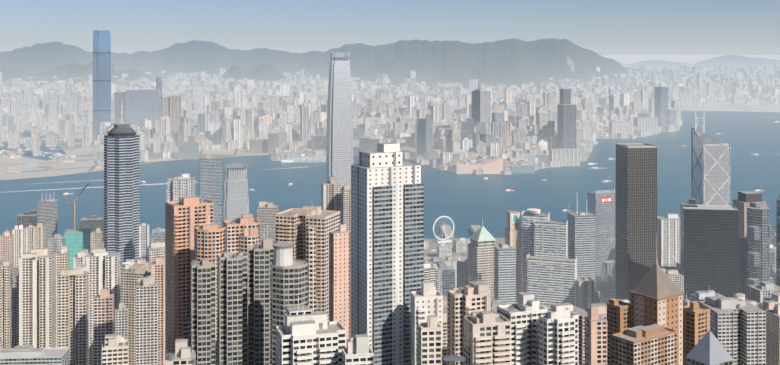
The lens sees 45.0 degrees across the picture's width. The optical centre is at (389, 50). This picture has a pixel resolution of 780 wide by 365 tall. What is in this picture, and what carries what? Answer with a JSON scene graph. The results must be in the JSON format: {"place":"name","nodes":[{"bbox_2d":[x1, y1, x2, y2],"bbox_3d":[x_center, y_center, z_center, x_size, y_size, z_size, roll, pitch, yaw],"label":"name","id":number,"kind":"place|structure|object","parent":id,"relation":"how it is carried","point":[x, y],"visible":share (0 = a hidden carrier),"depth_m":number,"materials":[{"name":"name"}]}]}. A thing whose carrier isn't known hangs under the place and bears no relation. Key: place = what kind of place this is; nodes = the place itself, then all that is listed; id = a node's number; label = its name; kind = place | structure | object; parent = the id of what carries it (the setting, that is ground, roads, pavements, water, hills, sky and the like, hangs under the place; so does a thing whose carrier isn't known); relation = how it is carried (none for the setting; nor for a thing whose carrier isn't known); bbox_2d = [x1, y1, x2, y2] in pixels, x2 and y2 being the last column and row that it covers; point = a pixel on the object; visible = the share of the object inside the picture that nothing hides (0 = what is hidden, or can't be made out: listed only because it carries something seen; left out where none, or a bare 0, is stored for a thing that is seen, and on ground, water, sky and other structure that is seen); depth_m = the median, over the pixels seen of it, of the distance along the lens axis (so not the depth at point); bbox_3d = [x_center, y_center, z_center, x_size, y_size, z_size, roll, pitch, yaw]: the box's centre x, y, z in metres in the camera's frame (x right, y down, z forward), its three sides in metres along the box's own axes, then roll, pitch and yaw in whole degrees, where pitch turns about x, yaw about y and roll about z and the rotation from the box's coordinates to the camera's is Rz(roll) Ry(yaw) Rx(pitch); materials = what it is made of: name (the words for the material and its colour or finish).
{"place":"outdoors","nodes":[
{"label":"outdoors","id":0,"kind":"place"},
{"bbox_2d":[0,55,779,237],"bbox_3d":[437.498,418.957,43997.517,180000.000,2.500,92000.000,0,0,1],"label":"harbor water","id":1,"kind":"structure","parent":0,"point":[463,202],"depth_m":2981.65,"materials":[{"name":"liquid"}]},
{"bbox_2d":[10,167,302,191],"bbox_3d":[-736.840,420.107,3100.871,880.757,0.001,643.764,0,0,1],"label":"harbour wakes","id":2,"kind":"object","parent":1,"relation":"on","point":[103,186],"visible":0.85,"depth_m":2958.66,"materials":[{"name":"white liquid"}]},
{"bbox_2d":[0,118,779,211],"bbox_3d":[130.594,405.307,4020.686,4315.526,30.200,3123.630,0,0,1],"label":"boats","id":3,"kind":"object","parent":1,"relation":"on","point":[289,159],"visible":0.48,"depth_m":3548.29,"materials":[{"name":"white"}]},
{"bbox_2d":[0,38,779,100],"bbox_3d":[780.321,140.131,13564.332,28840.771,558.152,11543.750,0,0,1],"label":"mountain terrain","id":4,"kind":"structure","parent":0,"point":[512,61],"depth_m":9710.06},
{"bbox_2d":[0,59,779,302],"bbox_3d":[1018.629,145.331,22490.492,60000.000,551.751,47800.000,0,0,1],"label":"ground","id":5,"kind":"structure","parent":0,"point":[78,151],"depth_m":3689.69,"materials":[{"name":"grey concrete"}]},
{"bbox_2d":[0,52,779,364],"bbox_3d":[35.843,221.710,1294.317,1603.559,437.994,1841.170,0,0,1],"label":"city buildings","id":6,"kind":"structure","parent":5,"relation":"on","point":[347,272],"depth_m":682.63,"materials":[{"name":"beige concrete"}]},
{"bbox_2d":[0,30,779,174],"bbox_3d":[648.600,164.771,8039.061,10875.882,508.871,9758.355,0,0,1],"label":"distant city buildings","id":7,"kind":"structure","parent":5,"relation":"on","point":[476,128],"depth_m":4545.36,"materials":[{"name":"white concrete"}]},
{"bbox_2d":[433,216,454,242],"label":"observation wheel","id":8,"kind":"object","parent":5,"relation":"on","point":[441,240],"visible":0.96,"depth_m":2046.11,"materials":[{"name":"white metal"}]},
{"bbox_2d":[443,355,473,364],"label":"road","id":9,"kind":"structure","parent":5,"relation":"on","point":[453,358],"depth_m":41.52,"materials":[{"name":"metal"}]},
{"bbox_2d":[0,0,779,54],"label":"sky","id":10,"kind":"structure","parent":0,"point":[603,27],"materials":[{"name":"blue"}]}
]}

